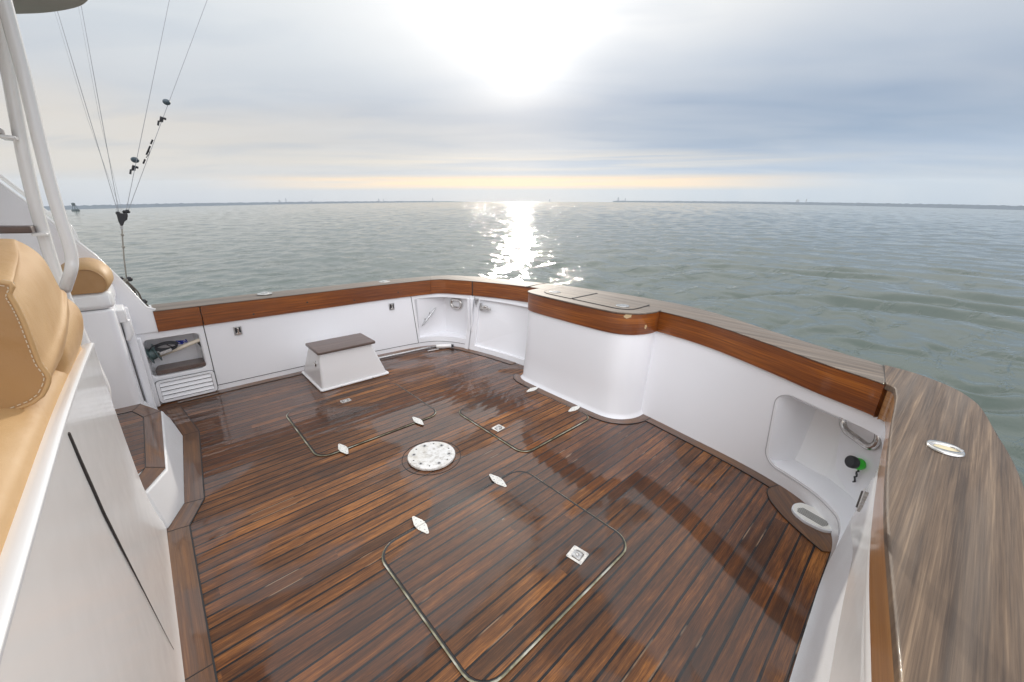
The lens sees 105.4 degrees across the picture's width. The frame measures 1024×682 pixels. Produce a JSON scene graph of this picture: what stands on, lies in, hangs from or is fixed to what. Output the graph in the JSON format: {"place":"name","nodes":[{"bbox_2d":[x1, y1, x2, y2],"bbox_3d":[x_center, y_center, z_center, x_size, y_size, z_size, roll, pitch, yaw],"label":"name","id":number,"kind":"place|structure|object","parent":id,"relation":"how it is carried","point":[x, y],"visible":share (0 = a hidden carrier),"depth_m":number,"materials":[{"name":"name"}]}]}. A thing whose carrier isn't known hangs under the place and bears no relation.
{"place":"outdoors","nodes":[
{"label":"outdoors","id":0,"kind":"place"},
{"bbox_2d":[115,210,129,228],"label":"pulley block","id":1,"kind":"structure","parent":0,"point":[122,217],"depth_m":3.06,"materials":[{"name":"black plastic"}]},
{"bbox_2d":[55,11,121,212],"bbox_3d":[-3.181,-2.405,2.694,0.339,2.890,0.029,14,22,34],"label":"outrigger halyard","id":2,"kind":"object","parent":1,"relation":"attached to","point":[86,108],"visible":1,"depth_m":2.87,"materials":[{"name":"grey fabric"}]},
{"bbox_2d":[78,6,121,210],"bbox_3d":[-3.080,-2.498,2.766,0.026,3.016,0.402,-2,19,-11],"label":"outrigger halyard","id":3,"kind":"object","parent":1,"relation":"attached to","point":[99,107],"visible":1,"depth_m":2.91,"materials":[{"name":"grey fabric"}]},
{"bbox_2d":[120,229,126,277],"bbox_3d":[-3.110,-0.705,3.129,0.066,0.391,0.022,-15,25,-41],"label":"tether cord","id":4,"kind":"object","parent":1,"relation":"hanging from","point":[122,235],"visible":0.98,"depth_m":3.12,"materials":[{"name":"grey fabric"}]},
{"bbox_2d":[126,0,169,209],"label":"outrigger halyard","id":5,"kind":"object","parent":1,"relation":"attached to","point":[147,105],"visible":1,"depth_m":3.07,"materials":[{"name":"grey fabric"}]},
{"bbox_2d":[129,165,137,173],"bbox_3d":[-3.006,-1.361,3.100,0.068,0.072,0.024,-15,25,-41],"label":"release clip","id":6,"kind":"object","parent":5,"relation":"attached to","point":[132,169],"visible":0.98,"depth_m":3.09,"materials":[{"name":"black plastic"}]},
{"bbox_2d":[130,157,138,162],"bbox_3d":[-2.988,-1.435,3.092,0.052,0.042,0.051,-15,25,-41],"label":"stopper float","id":7,"kind":"object","parent":5,"relation":"hanging from","point":[132,159],"visible":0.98,"depth_m":3.08,"materials":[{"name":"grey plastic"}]},
{"bbox_2d":[128,1,206,209],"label":"outrigger halyard","id":8,"kind":"object","parent":1,"relation":"attached to","point":[167,105],"visible":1,"depth_m":3.15,"materials":[{"name":"grey fabric"}]},
{"bbox_2d":[143,140,152,163],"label":"crimp sleeves","id":9,"kind":"object","parent":8,"relation":"hanging from","point":[148,150],"visible":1,"depth_m":3.13,"materials":[{"name":"black metal"}]},
{"bbox_2d":[157,116,165,125],"bbox_3d":[-2.821,-1.769,3.140,0.069,0.073,0.024,-15,25,-41],"label":"release clip","id":10,"kind":"object","parent":8,"relation":"attached to","point":[161,119],"visible":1,"depth_m":3.13,"materials":[{"name":"black plastic"}]},
{"bbox_2d":[162,99,170,104],"bbox_3d":[-2.774,-1.919,3.133,0.052,0.042,0.051,-15,25,-41],"label":"stopper float","id":11,"kind":"object","parent":8,"relation":"hanging from","point":[166,101],"visible":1,"depth_m":3.12,"materials":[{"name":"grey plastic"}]},
{"bbox_2d":[44,201,457,209],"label":"shore","id":12,"kind":"structure","parent":0,"point":[69,207],"depth_m":265.12,"materials":[{"name":"grey"}]},
{"bbox_2d":[157,348,830,681],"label":"teak deck","id":13,"kind":"structure","parent":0,"point":[715,572],"depth_m":1.98,"materials":[{"name":"brown wood"}]},
{"bbox_2d":[0,182,157,334],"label":"cabin wall","id":14,"kind":"structure","parent":13,"relation":"on","point":[14,209],"depth_m":2.69,"materials":[{"name":"white plastic"}]},
{"bbox_2d":[0,174,79,241],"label":"grab rail","id":15,"kind":"object","parent":14,"relation":"attached to","point":[18,189],"visible":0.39,"depth_m":2.62,"materials":[{"name":"white metal"}]},
{"bbox_2d":[0,0,111,399],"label":"flybridge ladder","id":16,"kind":"object","parent":14,"relation":"attached to","point":[19,90],"visible":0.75,"depth_m":1.78,"materials":[{"name":"white metal"}]},
{"bbox_2d":[120,277,132,283],"bbox_3d":[-3.075,-0.485,3.110,0.082,0.060,0.038,-15,25,-41],"label":"halyard cleat","id":17,"kind":"object","parent":14,"relation":"attached to","point":[128,279],"visible":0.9,"depth_m":3.10,"materials":[{"name":"black plastic"}]},
{"bbox_2d":[126,281,148,306],"bbox_3d":[-3.023,-0.369,3.159,0.106,0.240,0.014,-15,25,-41],"label":"slack line","id":18,"kind":"object","parent":14,"relation":"hanging from","point":[133,288],"visible":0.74,"depth_m":3.13,"materials":[{"name":"brown fabric"}]},
{"bbox_2d":[0,239,184,681],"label":"mezzanine bench","id":19,"kind":"object","parent":13,"relation":"on","point":[86,589],"visible":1,"depth_m":0.81,"materials":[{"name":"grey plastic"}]},
{"bbox_2d":[72,284,160,408],"bbox_3d":[-3.189,0.198,2.619,1.072,1.045,0.535,-15,25,-41],"label":"side console","id":20,"kind":"object","parent":13,"relation":"on","point":[118,345],"visible":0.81,"depth_m":2.71,"materials":[{"name":"white plastic"}]},
{"bbox_2d":[61,258,113,294],"bbox_3d":[-2.840,-0.441,2.584,0.274,0.205,0.347,-15,25,-41],"label":"bolster","id":21,"kind":"object","parent":20,"relation":"on","point":[95,275],"visible":0.62,"depth_m":2.51,"materials":[{"name":"beige leather"}]},
{"bbox_2d":[115,401,183,527],"bbox_3d":[-2.580,0.741,2.325,0.960,0.224,1.595,-15,25,-41],"label":"mezzanine step","id":22,"kind":"object","parent":13,"relation":"on","point":[153,436],"visible":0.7,"depth_m":2.33,"materials":[{"name":"white plastic"}]},
{"bbox_2d":[302,333,388,391],"bbox_3d":[-1.686,0.151,3.905,0.665,0.379,0.597,-15,25,-41],"label":"step box","id":23,"kind":"object","parent":13,"relation":"on","point":[334,363],"visible":1,"depth_m":3.69,"materials":[{"name":"white plastic"}]},
{"bbox_2d":[286,383,435,455],"bbox_3d":[-1.203,0.597,3.178,0.962,0.016,0.913,-15,25,-41],"label":"deck hatch","id":24,"kind":"object","parent":13,"relation":"on","point":[343,423],"visible":1,"depth_m":3.13,"materials":[{"name":"brown wood"}]},
{"bbox_2d":[379,344,453,358],"bbox_3d":[-1.227,0.128,4.524,1.160,0.048,0.105,-9,21,-29],"label":"deck pole","id":25,"kind":"object","parent":13,"relation":"on","point":[444,345],"visible":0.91,"depth_m":4.67,"materials":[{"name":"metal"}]},
{"bbox_2d":[402,440,460,474],"bbox_3d":[-0.548,0.781,2.662,0.396,0.024,0.396,-15,25,-41],"label":"chair mount plate","id":26,"kind":"object","parent":13,"relation":"on","point":[429,456],"visible":1,"depth_m":2.64,"materials":[{"name":"white"}]},
{"bbox_2d":[166,345,831,681],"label":"deck margin","id":27,"kind":"object","parent":13,"relation":"on","point":[197,653],"visible":0.88,"depth_m":2.11,"materials":[{"name":"brown wood"}]},
{"bbox_2d":[791,503,831,532],"bbox_3d":[1.683,0.983,2.182,0.171,0.024,0.201,-15,25,-41],"label":"deck drain","id":28,"kind":"object","parent":27,"relation":"on","point":[810,516],"visible":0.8,"depth_m":2.17,"materials":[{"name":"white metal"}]},
{"bbox_2d":[382,471,626,681],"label":"deck hatch","id":29,"kind":"object","parent":13,"relation":"on","point":[497,579],"visible":1,"depth_m":1.84,"materials":[{"name":"brown wood"}]},
{"bbox_2d":[459,387,588,451],"bbox_3d":[0.121,0.597,3.265,0.873,0.016,0.827,-15,25,-41],"label":"deck hatch","id":30,"kind":"object","parent":13,"relation":"on","point":[524,419],"visible":1,"depth_m":3.19,"materials":[{"name":"brown wood"}]},
{"bbox_2d":[521,287,660,418],"bbox_3d":[0.661,0.043,3.597,0.589,0.884,1.317,-15,25,-41],"label":"livewell cabinet","id":31,"kind":"object","parent":13,"relation":"on","point":[590,351],"visible":0.99,"depth_m":3.31,"materials":[{"name":"white gelcoat"},{"name":"weathered teak"},{"name":"teak"}]},
{"bbox_2d":[789,364,1023,681],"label":"port bulwark","id":32,"kind":"object","parent":13,"relation":"on","point":[922,579],"visible":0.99,"depth_m":1.01,"materials":[{"name":"white gelcoat"},{"name":"weathered teak"},{"name":"teak"}]},
{"bbox_2d":[856,488,868,511],"bbox_3d":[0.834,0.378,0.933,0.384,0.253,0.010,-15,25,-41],"label":"side vent","id":33,"kind":"object","parent":32,"relation":"attached to","point":[864,493],"visible":1,"depth_m":0.83,"materials":[{"name":"metal"}]},
{"bbox_2d":[926,440,965,457],"bbox_3d":[1.455,0.370,1.313,0.095,0.036,0.092,-15,25,-41],"label":"rod holder","id":34,"kind":"object","parent":32,"relation":"on","point":[946,448],"visible":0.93,"depth_m":1.30,"materials":[{"name":"metal"}]},
{"bbox_3d":[-2.299,-0.017,0.694,0.050,2.700,4.300,-15,25,-41],"label":"cabin bulkhead","id":35,"kind":"object","parent":13,"relation":"on","visible":0},
{"bbox_2d":[12,0,87,13],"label":"flybridge overhang","id":36,"kind":"object","parent":35,"relation":"attached to","point":[31,6],"visible":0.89,"depth_m":2.31,"materials":[{"name":"white plastic"}]},
{"bbox_2d":[0,0,1023,205],"label":"sky","id":37,"kind":"structure","parent":0,"point":[826,101],"materials":[{"name":"grey"}]},
{"bbox_2d":[46,202,1023,485],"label":"sea water","id":38,"kind":"structure","parent":0,"point":[936,294],"depth_m":12.54,"materials":[{"name":"liquid"}]},
{"bbox_2d":[71,203,79,210],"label":"channel buoy","id":39,"kind":"object","parent":38,"relation":"on","point":[74,205],"visible":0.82,"depth_m":54.38,"materials":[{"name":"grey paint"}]},
{"bbox_2d":[199,296,996,493],"bbox_3d":[-0.254,0.572,2.742,3.825,1.300,5.070,-15,25,-41],"label":"boat hull","id":40,"kind":"object","parent":38,"relation":"on","point":[817,453],"visible":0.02,"depth_m":2.38,"materials":[{"name":"white plastic"}]},
{"bbox_2d":[136,276,431,403],"bbox_3d":[-2.050,-0.152,4.118,2.859,0.814,0.358,-14,24,-39],"label":"starboard bulwark","id":41,"kind":"object","parent":40,"relation":"attached to","point":[247,338],"visible":0.91,"depth_m":3.78,"materials":[{"name":"white plastic"}]},
{"bbox_2d":[145,344,162,362],"bbox_3d":[-2.980,0.105,3.238,0.097,0.168,0.160,-15,25,-41],"label":"line reel","id":42,"kind":"object","parent":41,"relation":"hanging from","point":[152,354],"visible":0.84,"depth_m":3.21,"materials":[{"name":"teal plastic"}]},
{"bbox_2d":[148,341,177,354],"bbox_3d":[-2.891,0.059,3.240,0.199,0.100,0.048,-15,25,-41],"label":"rope coil","id":43,"kind":"object","parent":41,"relation":"in","point":[162,351],"visible":1,"depth_m":3.24,"materials":[{"name":"black fabric"}]},
{"bbox_2d":[158,338,199,357],"bbox_3d":[-2.835,0.054,3.328,0.364,0.137,0.032,-13,23,-36],"label":"boat pole","id":44,"kind":"object","parent":41,"relation":"attached to","point":[188,344],"visible":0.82,"depth_m":3.33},
{"bbox_2d":[176,339,187,343],"bbox_3d":[-2.822,0.008,3.333,0.086,0.036,0.033,-15,25,-41],"label":"blue cord","id":45,"kind":"object","parent":44,"relation":"attached to","point":[182,341],"visible":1,"depth_m":3.33,"materials":[{"name":"blue fabric"}]},
{"bbox_2d":[155,358,205,374],"bbox_3d":[-2.876,0.215,3.400,0.348,0.033,0.163,-15,25,-41],"label":"locker shelf","id":46,"kind":"object","parent":41,"relation":"attached to","point":[179,366],"visible":0.9,"depth_m":3.36,"materials":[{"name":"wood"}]},
{"bbox_2d":[155,370,217,402],"bbox_3d":[-2.806,0.392,3.378,0.405,0.207,0.027,-15,25,-41],"label":"louvre vent","id":47,"kind":"object","parent":41,"relation":"attached to","point":[183,387],"visible":1,"depth_m":3.37,"materials":[{"name":"white plastic"}]},
{"bbox_2d":[257,292,272,294],"bbox_3d":[-2.383,-0.462,3.759,0.130,0.019,0.130,-15,25,-41],"label":"rail fitting","id":48,"kind":"object","parent":41,"relation":"on","point":[265,293],"visible":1,"depth_m":3.73,"materials":[{"name":"metal"}]},
{"bbox_2d":[412,275,886,563],"bbox_3d":[0.574,0.045,3.604,1.260,0.872,4.429,-15,25,-41],"label":"transom","id":49,"kind":"object","parent":40,"relation":"attached to","point":[753,397],"visible":0.85,"depth_m":2.60,"materials":[{"name":"white gelcoat"},{"name":"weathered teak"},{"name":"teak"}]},
{"bbox_2d":[422,308,435,325],"bbox_3d":[-1.033,-0.305,4.821,0.213,0.205,0.060,-15,25,-41],"label":"mooring cleat","id":50,"kind":"object","parent":49,"relation":"attached to","point":[428,317],"visible":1,"depth_m":4.80,"materials":[{"name":"metal"}]},
{"bbox_2d":[450,298,461,309],"bbox_3d":[-0.687,-0.467,4.864,0.190,0.140,0.074,12,21,28],"label":"hawse ring","id":51,"kind":"object","parent":49,"relation":"attached to","point":[453,306],"visible":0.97,"depth_m":4.84,"materials":[{"name":"metal"}]},
{"bbox_2d":[469,296,528,365],"bbox_3d":[0.150,-0.083,4.277,1.586,0.673,0.271,16,23,37],"label":"transom door","id":52,"kind":"structure","parent":49,"relation":"attached to","point":[500,326],"depth_m":4.53,"materials":[{"name":"plastic"}]},
{"bbox_2d":[469,296,528,365],"bbox_3d":[0.150,-0.083,4.277,1.586,0.673,0.271,16,23,37],"label":"door panel","id":53,"kind":"structure","parent":52,"relation":"in","point":[501,332],"depth_m":4.53,"materials":[{"name":"white plastic"}]},
{"bbox_2d":[845,455,865,482],"bbox_3d":[1.884,0.710,2.150,0.091,0.168,0.068,3,18,4],"label":"hose plug","id":54,"kind":"object","parent":49,"relation":"attached to","point":[854,462],"visible":1,"depth_m":2.12,"materials":[{"name":"green plastic"}]},
{"bbox_2d":[839,417,880,449],"bbox_3d":[1.939,0.483,2.155,0.075,0.164,0.284,3,18,4],"label":"hawse ring","id":55,"kind":"object","parent":49,"relation":"attached to","point":[875,443],"visible":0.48,"depth_m":2.15,"materials":[{"name":"metal"}]},
{"bbox_2d":[613,201,1023,209],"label":"shore","id":56,"kind":"structure","parent":0,"point":[1004,207],"depth_m":255.72,"materials":[{"name":"grey"}]}
]}

